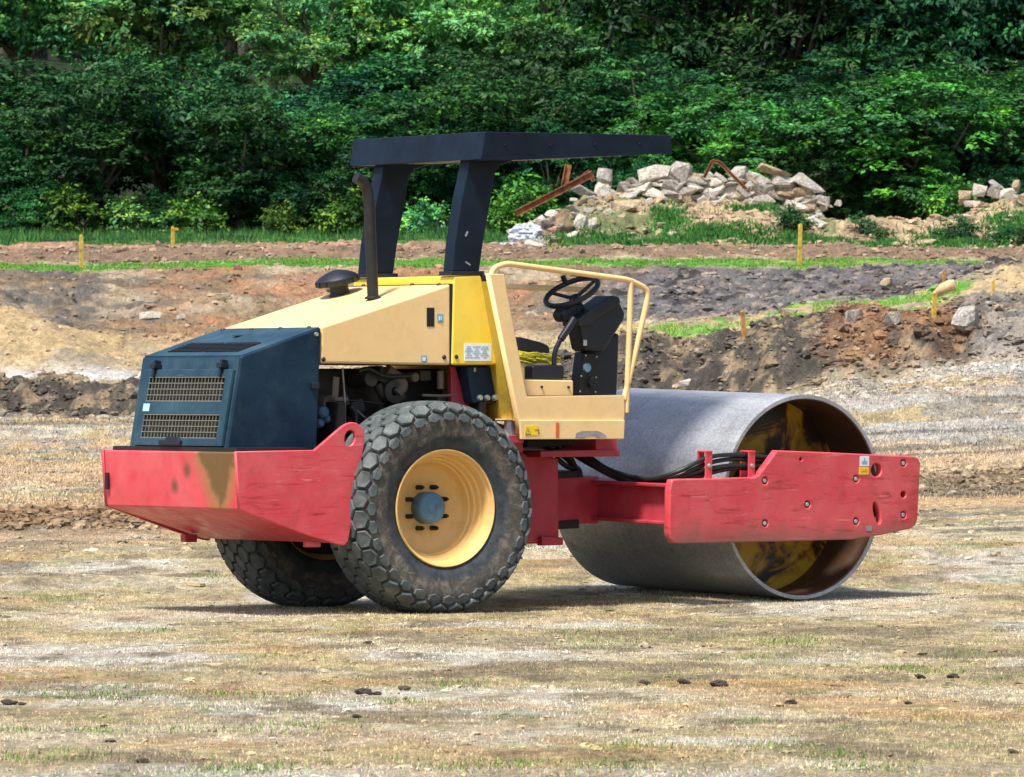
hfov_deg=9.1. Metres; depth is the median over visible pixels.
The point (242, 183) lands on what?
tree
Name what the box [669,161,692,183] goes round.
rubble chunk
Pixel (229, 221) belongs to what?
bush
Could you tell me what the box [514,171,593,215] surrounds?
rusty beam
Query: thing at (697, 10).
tree
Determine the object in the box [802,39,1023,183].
tree
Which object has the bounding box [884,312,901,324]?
stone
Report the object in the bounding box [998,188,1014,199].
rubble chunk
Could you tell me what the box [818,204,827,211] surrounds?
rubble chunk
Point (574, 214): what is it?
rubble chunk
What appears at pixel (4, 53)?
tree
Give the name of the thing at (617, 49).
tree
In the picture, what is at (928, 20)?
tree
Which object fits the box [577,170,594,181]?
rusty strip
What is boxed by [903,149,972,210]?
bush
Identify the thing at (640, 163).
bush
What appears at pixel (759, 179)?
rubble chunk
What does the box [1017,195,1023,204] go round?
rubble chunk
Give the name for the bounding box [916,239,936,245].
stone
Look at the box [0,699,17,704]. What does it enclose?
soil clod
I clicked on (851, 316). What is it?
stone
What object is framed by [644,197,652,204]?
rubble chunk
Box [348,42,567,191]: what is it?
tree
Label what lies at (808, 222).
shrub
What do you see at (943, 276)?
survey stake
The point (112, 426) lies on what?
dry grass
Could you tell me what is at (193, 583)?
plank
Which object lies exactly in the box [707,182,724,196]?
rubble chunk
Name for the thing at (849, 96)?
tree
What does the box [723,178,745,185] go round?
rubble chunk
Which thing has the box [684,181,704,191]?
rubble chunk
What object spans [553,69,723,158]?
tree
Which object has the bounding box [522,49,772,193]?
tree
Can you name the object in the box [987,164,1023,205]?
bush
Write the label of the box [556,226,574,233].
rubble chunk
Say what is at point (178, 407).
rear door
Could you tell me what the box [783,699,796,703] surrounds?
soil clod
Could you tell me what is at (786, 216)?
shrub
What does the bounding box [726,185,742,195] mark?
rubble chunk
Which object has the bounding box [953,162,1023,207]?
bush
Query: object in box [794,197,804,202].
rubble chunk
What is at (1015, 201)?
rubble chunk
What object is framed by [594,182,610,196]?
rubble chunk
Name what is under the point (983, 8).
tree
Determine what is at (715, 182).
rubble chunk
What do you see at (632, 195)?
rubble chunk
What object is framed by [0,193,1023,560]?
soil clods
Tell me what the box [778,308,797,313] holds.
stone
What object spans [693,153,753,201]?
bush
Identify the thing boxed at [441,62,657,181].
tree
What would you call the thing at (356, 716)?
soil clod
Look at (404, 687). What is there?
soil clod
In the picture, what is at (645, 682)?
soil clod
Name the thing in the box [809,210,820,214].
rubble chunk
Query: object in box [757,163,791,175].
rubble chunk
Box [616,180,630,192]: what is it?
rubble chunk
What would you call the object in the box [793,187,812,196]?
rubble chunk
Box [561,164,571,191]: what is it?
rusty beam
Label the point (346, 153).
bush
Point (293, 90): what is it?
tree
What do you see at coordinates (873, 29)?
tree
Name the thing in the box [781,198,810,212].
rubble chunk
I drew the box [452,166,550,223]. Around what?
bush
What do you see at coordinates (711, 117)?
tree
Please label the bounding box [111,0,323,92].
tree
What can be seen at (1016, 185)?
rubble chunk
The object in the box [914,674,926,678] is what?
soil clod
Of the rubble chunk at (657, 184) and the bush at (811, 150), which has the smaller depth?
the rubble chunk at (657, 184)
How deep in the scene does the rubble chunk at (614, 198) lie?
129.41 m
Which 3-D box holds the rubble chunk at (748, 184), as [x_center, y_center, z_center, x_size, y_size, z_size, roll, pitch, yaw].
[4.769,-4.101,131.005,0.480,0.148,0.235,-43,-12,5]
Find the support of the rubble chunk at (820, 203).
on the rubble chunk at (822, 209)
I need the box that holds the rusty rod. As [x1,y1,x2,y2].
[703,159,746,189]
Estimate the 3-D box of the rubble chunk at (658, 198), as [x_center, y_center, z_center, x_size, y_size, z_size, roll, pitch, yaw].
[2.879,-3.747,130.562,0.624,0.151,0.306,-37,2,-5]
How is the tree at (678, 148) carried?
on the ground at (64, 347)
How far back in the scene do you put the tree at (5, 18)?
160.52 m
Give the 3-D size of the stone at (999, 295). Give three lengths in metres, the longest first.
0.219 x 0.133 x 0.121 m
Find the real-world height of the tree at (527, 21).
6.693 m
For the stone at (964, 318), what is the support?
on the ground at (64, 347)
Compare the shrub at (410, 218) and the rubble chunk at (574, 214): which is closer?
the rubble chunk at (574, 214)
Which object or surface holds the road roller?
on the ground at (64, 347)
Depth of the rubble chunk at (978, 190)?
130.92 m
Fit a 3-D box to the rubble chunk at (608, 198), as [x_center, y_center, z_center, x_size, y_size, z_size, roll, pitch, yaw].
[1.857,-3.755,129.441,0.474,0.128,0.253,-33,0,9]
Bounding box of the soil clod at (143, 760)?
[136,758,150,762]
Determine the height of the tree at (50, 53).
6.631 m
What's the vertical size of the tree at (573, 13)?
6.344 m
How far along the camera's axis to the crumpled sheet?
126.44 m
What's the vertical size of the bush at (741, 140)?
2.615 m
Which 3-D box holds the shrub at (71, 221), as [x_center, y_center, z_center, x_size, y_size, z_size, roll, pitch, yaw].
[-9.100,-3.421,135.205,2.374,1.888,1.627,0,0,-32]
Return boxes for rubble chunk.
[520,239,544,243]
[524,240,544,245]
[531,215,544,222]
[540,216,556,227]
[543,224,554,229]
[545,210,557,217]
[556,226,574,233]
[566,205,581,211]
[567,230,578,237]
[570,185,595,195]
[570,212,577,217]
[573,198,587,204]
[573,213,587,228]
[583,207,592,212]
[586,195,596,199]
[586,217,596,227]
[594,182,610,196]
[597,168,612,185]
[600,188,615,197]
[601,194,612,203]
[608,191,618,200]
[612,199,641,210]
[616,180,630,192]
[619,190,639,199]
[626,182,651,192]
[627,178,639,183]
[627,183,644,194]
[634,204,649,210]
[637,165,670,182]
[641,186,671,200]
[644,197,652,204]
[651,193,663,205]
[652,182,662,186]
[660,180,681,190]
[661,189,677,194]
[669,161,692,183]
[673,197,682,202]
[674,181,686,190]
[677,185,698,195]
[681,194,693,202]
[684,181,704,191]
[686,178,706,184]
[690,194,701,200]
[693,173,711,184]
[697,195,707,201]
[702,185,717,195]
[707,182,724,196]
[708,177,723,186]
[708,197,718,199]
[714,172,726,181]
[720,184,743,200]
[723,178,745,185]
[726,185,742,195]
[728,177,746,182]
[729,166,747,178]
[735,184,751,198]
[737,180,752,192]
[743,173,758,184]
[743,199,752,204]
[748,171,769,183]
[748,183,775,198]
[752,194,775,203]
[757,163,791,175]
[768,193,785,200]
[770,174,796,187]
[776,177,793,188]
[776,190,792,196]
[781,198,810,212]
[784,185,796,198]
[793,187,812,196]
[794,172,824,192]
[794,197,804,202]
[803,204,814,210]
[805,193,822,202]
[805,195,825,201]
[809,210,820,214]
[810,217,827,226]
[815,200,832,206]
[817,195,829,206]
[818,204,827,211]
[834,200,841,206]
[958,191,971,199]
[958,199,966,205]
[963,200,980,206]
[972,183,986,196]
[985,185,1000,198]
[989,179,1003,188]
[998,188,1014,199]
[1008,199,1018,204]
[1011,180,1020,190]
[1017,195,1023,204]
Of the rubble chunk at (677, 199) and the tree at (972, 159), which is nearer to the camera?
the rubble chunk at (677, 199)
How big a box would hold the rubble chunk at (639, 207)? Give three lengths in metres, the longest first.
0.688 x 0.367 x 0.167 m
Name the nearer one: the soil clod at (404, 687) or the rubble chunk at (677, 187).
the soil clod at (404, 687)
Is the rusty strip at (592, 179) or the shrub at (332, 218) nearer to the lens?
the rusty strip at (592, 179)
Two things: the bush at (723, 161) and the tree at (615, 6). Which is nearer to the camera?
the bush at (723, 161)
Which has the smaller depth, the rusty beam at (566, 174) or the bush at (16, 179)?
the rusty beam at (566, 174)
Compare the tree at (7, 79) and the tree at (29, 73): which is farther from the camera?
the tree at (29, 73)
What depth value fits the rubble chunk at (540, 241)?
125.39 m
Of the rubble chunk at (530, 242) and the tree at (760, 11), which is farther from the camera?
the tree at (760, 11)
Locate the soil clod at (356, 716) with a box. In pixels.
[352,714,362,717]
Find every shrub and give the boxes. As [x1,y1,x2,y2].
[24,181,128,235]
[95,194,174,233]
[164,191,229,236]
[255,199,308,236]
[301,186,363,236]
[400,196,449,234]
[485,188,538,234]
[490,171,568,230]
[770,201,807,230]
[790,211,823,234]
[844,210,879,235]
[863,222,898,239]
[909,174,988,219]
[930,221,965,239]
[945,212,987,238]
[980,223,1021,245]
[1001,224,1023,245]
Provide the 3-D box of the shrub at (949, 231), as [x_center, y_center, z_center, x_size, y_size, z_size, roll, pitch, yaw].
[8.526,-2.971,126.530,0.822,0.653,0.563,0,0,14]
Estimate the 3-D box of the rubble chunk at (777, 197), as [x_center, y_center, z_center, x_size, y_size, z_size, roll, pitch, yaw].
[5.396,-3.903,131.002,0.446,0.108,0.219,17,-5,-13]
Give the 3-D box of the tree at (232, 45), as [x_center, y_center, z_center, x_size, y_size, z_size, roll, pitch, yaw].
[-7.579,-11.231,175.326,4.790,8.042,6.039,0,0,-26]
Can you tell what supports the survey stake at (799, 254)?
on the grass strip at (306, 261)
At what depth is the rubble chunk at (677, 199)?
130.92 m
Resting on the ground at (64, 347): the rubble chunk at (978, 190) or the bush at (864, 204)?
the bush at (864, 204)
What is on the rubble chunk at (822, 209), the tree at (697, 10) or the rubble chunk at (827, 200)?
the rubble chunk at (827, 200)
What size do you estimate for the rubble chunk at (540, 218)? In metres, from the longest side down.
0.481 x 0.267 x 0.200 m
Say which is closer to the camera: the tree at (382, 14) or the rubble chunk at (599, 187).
the rubble chunk at (599, 187)
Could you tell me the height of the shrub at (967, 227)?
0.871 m
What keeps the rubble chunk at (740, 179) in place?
on the rubble chunk at (730, 183)
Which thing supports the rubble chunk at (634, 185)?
on the rubble chunk at (653, 192)
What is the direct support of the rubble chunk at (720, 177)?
on the rubble chunk at (715, 182)
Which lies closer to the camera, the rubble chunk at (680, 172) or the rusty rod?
the rusty rod
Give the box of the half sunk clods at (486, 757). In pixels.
[0,513,1023,776]
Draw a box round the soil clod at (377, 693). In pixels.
[373,691,381,694]
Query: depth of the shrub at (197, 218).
133.99 m
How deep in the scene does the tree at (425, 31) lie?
156.83 m
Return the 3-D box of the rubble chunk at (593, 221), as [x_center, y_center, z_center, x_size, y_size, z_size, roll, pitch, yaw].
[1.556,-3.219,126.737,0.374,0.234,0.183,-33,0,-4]
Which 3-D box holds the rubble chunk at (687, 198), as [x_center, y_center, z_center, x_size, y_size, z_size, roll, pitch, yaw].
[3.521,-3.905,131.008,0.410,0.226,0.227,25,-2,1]
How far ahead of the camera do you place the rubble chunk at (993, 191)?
130.92 m
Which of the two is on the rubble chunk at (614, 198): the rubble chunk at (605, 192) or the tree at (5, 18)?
the rubble chunk at (605, 192)
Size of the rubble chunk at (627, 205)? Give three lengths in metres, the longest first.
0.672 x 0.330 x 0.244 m
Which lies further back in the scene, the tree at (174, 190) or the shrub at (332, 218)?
the tree at (174, 190)
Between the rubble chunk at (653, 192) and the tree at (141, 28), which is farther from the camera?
the tree at (141, 28)
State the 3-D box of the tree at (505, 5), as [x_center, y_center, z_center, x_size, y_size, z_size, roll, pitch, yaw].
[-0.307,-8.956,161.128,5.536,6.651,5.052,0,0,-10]
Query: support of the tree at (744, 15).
on the ground at (64, 347)
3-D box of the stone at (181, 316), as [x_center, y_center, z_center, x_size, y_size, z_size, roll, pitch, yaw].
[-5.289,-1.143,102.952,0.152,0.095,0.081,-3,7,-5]
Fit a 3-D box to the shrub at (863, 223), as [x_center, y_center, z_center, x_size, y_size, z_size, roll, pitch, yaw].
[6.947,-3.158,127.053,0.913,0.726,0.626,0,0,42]
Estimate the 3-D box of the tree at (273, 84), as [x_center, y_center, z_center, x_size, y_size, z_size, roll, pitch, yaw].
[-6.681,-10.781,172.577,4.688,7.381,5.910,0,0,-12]
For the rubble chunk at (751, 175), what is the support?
on the rubble chunk at (759, 189)
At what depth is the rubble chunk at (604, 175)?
130.90 m
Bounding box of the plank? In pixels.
[182,581,205,586]
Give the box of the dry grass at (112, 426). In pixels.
[0,354,1023,776]
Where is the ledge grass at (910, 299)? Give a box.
[546,280,960,346]
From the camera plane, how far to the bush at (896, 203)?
136.66 m
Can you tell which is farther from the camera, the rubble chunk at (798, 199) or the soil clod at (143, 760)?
the rubble chunk at (798, 199)
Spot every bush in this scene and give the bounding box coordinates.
[0,129,42,233]
[0,180,80,233]
[31,175,126,229]
[97,198,184,231]
[124,185,217,232]
[178,181,287,230]
[251,173,309,231]
[281,172,351,230]
[317,134,425,217]
[394,119,458,222]
[427,164,510,210]
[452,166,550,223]
[501,119,628,220]
[529,177,616,220]
[612,154,675,198]
[634,163,701,202]
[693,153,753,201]
[721,123,827,204]
[764,129,859,219]
[807,178,881,219]
[873,170,943,219]
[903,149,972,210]
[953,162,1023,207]
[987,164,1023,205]
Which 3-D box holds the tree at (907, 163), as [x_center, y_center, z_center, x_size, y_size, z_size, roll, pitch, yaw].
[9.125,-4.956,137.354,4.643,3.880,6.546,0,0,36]
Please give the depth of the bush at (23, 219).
135.53 m
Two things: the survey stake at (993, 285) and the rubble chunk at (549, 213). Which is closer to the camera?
the survey stake at (993, 285)
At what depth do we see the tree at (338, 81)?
142.05 m
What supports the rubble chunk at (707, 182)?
on the rubble chunk at (705, 186)
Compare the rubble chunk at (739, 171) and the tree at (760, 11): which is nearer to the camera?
the rubble chunk at (739, 171)
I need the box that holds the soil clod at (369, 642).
[363,640,373,644]
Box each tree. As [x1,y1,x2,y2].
[0,0,53,48]
[0,0,91,83]
[0,1,50,84]
[0,39,8,58]
[0,53,104,187]
[0,62,189,226]
[0,78,70,156]
[0,86,145,230]
[0,109,23,202]
[1,0,211,81]
[15,68,169,206]
[42,0,296,86]
[48,43,61,59]
[49,37,276,233]
[64,81,301,211]
[78,4,157,72]
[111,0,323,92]
[122,0,238,53]
[138,87,314,232]
[148,81,355,218]
[148,81,410,227]
[223,18,237,83]
[226,0,396,95]
[230,89,455,225]
[237,19,248,56]
[242,10,277,94]
[275,1,386,97]
[287,53,421,217]
[289,0,486,86]
[305,49,503,215]
[325,0,556,87]
[333,71,526,229]
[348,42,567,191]
[401,0,580,78]
[412,50,626,189]
[427,0,696,122]
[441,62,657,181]
[479,23,703,193]
[493,0,589,75]
[501,0,741,78]
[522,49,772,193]
[534,5,644,67]
[551,0,836,125]
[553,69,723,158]
[580,96,836,159]
[587,95,831,194]
[628,0,747,83]
[637,0,893,122]
[675,48,866,143]
[687,99,894,190]
[700,0,876,75]
[717,2,843,78]
[739,40,1018,213]
[750,68,950,218]
[764,0,962,198]
[794,64,1023,219]
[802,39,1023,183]
[803,6,928,59]
[830,0,1023,106]
[871,0,1023,104]
[882,0,1023,104]
[890,69,1023,202]
[900,88,1022,165]
[954,0,1023,68]
[963,81,1023,173]
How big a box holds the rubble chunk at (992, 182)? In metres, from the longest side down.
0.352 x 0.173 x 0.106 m
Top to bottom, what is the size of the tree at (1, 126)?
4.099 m
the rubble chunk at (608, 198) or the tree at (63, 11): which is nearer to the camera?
the rubble chunk at (608, 198)
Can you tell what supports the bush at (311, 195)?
on the ground at (64, 347)
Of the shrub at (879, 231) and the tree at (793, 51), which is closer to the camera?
the shrub at (879, 231)
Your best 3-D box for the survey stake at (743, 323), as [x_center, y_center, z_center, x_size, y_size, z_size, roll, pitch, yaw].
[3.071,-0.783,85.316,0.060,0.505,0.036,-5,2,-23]
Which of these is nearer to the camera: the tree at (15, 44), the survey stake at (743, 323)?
the survey stake at (743, 323)
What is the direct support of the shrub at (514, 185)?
on the ground at (64, 347)
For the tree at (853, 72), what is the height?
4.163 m
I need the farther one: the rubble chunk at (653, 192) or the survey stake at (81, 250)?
the rubble chunk at (653, 192)
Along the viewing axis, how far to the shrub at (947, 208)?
132.27 m
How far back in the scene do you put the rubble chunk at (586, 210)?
127.84 m
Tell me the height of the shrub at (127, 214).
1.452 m
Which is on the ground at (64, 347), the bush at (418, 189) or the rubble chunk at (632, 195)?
the bush at (418, 189)
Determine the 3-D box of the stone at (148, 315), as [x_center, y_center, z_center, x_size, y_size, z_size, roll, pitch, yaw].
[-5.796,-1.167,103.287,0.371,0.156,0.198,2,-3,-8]
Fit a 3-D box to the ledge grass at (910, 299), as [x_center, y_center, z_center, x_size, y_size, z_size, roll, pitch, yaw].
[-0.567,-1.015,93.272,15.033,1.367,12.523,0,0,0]
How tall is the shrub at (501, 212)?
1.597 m
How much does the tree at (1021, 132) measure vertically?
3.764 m
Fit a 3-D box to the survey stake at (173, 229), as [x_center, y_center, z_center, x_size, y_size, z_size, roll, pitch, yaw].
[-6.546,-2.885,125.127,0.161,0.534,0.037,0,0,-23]
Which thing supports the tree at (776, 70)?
on the ground at (64, 347)
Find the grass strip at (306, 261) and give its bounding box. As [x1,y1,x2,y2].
[0,255,983,271]
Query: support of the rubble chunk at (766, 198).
on the ground at (64, 347)
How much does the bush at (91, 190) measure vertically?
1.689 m
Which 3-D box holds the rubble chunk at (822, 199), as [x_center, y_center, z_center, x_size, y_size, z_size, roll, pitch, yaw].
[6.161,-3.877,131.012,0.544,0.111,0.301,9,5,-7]
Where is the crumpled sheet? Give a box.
[506,222,542,242]
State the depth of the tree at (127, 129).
136.08 m
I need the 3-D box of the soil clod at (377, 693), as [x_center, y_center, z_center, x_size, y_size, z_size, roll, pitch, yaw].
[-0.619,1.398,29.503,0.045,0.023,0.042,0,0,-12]
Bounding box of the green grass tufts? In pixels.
[0,520,1023,776]
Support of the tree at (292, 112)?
on the ground at (64, 347)
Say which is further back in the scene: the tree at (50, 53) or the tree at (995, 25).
the tree at (50, 53)
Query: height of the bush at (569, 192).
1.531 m
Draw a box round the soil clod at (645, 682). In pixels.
[639,680,650,684]
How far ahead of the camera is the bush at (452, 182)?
136.19 m
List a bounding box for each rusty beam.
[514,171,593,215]
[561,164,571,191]
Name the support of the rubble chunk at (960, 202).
on the rubble chunk at (968, 203)
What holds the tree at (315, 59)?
on the ground at (64, 347)
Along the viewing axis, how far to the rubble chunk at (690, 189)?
130.86 m
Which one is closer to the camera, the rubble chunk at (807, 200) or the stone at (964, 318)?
the stone at (964, 318)
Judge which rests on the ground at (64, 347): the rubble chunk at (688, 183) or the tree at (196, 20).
the tree at (196, 20)
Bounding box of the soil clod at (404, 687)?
[397,685,410,690]
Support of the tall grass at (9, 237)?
on the ground at (64, 347)
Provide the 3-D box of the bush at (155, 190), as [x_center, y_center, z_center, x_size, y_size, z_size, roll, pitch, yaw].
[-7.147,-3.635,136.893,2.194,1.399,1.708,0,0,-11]
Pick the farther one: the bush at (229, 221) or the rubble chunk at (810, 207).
the bush at (229, 221)
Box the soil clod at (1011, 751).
[1008,749,1018,753]
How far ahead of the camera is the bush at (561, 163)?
136.29 m
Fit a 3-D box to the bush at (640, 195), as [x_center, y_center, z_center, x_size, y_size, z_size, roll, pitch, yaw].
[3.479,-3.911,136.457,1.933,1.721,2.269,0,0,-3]
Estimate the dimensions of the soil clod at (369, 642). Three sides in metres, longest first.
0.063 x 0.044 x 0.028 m
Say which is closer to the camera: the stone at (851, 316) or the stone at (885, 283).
the stone at (851, 316)
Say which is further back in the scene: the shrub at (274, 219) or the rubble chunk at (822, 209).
the shrub at (274, 219)
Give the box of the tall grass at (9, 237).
[0,204,573,246]
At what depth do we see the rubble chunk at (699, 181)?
130.90 m
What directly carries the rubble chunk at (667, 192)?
on the rubble chunk
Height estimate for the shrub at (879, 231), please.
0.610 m
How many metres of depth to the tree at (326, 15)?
173.22 m
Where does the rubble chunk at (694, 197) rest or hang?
on the rubble chunk
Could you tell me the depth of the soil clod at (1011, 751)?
24.50 m
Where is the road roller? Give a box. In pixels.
[101,132,919,613]
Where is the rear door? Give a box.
[134,359,234,446]
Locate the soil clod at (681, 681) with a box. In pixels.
[677,678,690,683]
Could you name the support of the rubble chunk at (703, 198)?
on the ground at (64, 347)
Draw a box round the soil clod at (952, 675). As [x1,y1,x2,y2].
[946,673,959,677]
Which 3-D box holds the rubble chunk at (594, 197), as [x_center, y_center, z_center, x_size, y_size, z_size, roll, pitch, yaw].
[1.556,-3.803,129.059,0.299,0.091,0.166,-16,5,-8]
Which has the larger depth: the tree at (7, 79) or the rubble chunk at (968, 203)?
the tree at (7, 79)
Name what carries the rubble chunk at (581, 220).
on the ground at (64, 347)
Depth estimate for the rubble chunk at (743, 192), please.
130.91 m
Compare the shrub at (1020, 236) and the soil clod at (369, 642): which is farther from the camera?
the shrub at (1020, 236)
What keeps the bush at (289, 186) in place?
on the ground at (64, 347)
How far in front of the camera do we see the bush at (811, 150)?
135.80 m
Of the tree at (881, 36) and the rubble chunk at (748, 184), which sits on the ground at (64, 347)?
the tree at (881, 36)
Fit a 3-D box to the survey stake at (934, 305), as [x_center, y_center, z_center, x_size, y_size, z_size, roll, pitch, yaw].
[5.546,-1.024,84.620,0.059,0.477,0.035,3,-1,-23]
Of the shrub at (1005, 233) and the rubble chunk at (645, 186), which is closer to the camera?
the shrub at (1005, 233)
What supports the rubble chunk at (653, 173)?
on the rubble chunk at (645, 186)
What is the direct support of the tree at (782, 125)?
on the ground at (64, 347)
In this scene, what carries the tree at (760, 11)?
on the ground at (64, 347)
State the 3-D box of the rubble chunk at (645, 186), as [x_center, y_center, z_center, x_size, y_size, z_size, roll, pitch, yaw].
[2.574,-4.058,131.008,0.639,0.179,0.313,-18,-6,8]
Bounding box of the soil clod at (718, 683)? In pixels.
[710,679,728,686]
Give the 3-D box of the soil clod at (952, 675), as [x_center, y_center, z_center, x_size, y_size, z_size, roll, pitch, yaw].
[2.131,1.391,31.133,0.062,0.031,0.056,0,0,-32]
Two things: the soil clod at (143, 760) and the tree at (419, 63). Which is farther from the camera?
the tree at (419, 63)
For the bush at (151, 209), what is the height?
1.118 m
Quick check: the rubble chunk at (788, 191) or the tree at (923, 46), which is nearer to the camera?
the rubble chunk at (788, 191)
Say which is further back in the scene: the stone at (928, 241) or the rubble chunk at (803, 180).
the rubble chunk at (803, 180)
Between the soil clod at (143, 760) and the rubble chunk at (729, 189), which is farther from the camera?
the rubble chunk at (729, 189)
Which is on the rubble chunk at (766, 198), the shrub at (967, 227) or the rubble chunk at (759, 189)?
the rubble chunk at (759, 189)
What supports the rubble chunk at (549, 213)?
on the ground at (64, 347)
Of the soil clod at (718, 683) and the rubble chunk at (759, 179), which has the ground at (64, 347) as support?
the soil clod at (718, 683)
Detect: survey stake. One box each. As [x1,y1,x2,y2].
[79,234,82,267]
[171,226,178,245]
[740,310,746,340]
[797,224,802,264]
[931,292,936,317]
[942,270,945,281]
[992,280,994,292]
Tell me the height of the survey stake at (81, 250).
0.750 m
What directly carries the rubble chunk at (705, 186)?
on the rubble chunk
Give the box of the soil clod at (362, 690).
[355,687,372,694]
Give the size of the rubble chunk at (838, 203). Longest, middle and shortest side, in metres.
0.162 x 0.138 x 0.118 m
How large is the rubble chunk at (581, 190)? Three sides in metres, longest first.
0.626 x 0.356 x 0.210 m
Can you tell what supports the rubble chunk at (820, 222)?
on the rubble chunk
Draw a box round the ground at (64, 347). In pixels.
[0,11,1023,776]
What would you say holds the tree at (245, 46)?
on the ground at (64, 347)
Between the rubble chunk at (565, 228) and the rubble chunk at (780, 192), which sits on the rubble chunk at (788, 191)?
the rubble chunk at (780, 192)
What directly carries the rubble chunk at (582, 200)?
on the ground at (64, 347)
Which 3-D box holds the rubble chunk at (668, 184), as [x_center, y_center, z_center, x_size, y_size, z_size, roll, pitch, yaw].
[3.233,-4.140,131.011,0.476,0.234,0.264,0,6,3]
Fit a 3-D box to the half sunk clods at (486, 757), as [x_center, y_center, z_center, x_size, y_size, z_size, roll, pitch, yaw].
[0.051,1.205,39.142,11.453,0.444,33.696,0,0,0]
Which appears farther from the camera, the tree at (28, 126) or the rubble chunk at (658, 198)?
the tree at (28, 126)
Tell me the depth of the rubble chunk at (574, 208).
127.88 m
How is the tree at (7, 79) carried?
on the ground at (64, 347)
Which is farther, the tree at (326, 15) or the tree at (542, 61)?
the tree at (326, 15)
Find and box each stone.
[139,311,161,320]
[176,314,185,319]
[677,379,690,385]
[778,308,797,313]
[845,309,862,322]
[879,278,892,288]
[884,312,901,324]
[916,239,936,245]
[951,306,979,333]
[990,290,1005,300]
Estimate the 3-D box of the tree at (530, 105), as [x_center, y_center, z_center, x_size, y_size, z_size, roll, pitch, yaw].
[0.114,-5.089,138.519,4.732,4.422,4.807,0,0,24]
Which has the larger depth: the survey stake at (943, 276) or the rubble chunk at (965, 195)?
the rubble chunk at (965, 195)
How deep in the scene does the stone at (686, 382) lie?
84.32 m
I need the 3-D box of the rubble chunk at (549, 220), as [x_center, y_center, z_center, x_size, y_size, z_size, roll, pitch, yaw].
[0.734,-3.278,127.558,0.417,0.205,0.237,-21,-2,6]
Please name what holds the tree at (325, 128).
on the ground at (64, 347)
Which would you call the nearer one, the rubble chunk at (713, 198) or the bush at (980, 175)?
the rubble chunk at (713, 198)
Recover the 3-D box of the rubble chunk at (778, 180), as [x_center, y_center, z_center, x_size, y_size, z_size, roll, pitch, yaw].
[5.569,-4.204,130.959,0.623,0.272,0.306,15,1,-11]
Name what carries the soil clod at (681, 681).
on the ground at (64, 347)
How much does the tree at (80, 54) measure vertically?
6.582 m
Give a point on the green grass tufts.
(440, 684)
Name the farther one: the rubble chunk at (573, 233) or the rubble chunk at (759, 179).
the rubble chunk at (759, 179)
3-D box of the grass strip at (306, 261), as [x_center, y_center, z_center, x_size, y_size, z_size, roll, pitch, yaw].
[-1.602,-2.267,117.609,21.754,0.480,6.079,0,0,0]
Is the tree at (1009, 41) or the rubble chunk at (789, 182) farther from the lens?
the tree at (1009, 41)
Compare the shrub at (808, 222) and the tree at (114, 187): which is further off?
the tree at (114, 187)
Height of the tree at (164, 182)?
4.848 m
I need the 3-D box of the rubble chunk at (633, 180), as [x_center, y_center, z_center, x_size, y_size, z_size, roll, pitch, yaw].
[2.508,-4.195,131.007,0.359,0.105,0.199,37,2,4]
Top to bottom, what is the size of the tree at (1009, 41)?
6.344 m
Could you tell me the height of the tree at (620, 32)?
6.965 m
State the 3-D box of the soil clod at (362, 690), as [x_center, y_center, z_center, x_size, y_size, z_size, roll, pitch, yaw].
[-0.677,1.391,29.477,0.088,0.043,0.080,-2,-7,5]
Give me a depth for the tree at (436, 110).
136.02 m
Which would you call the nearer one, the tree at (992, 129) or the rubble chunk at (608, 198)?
the rubble chunk at (608, 198)

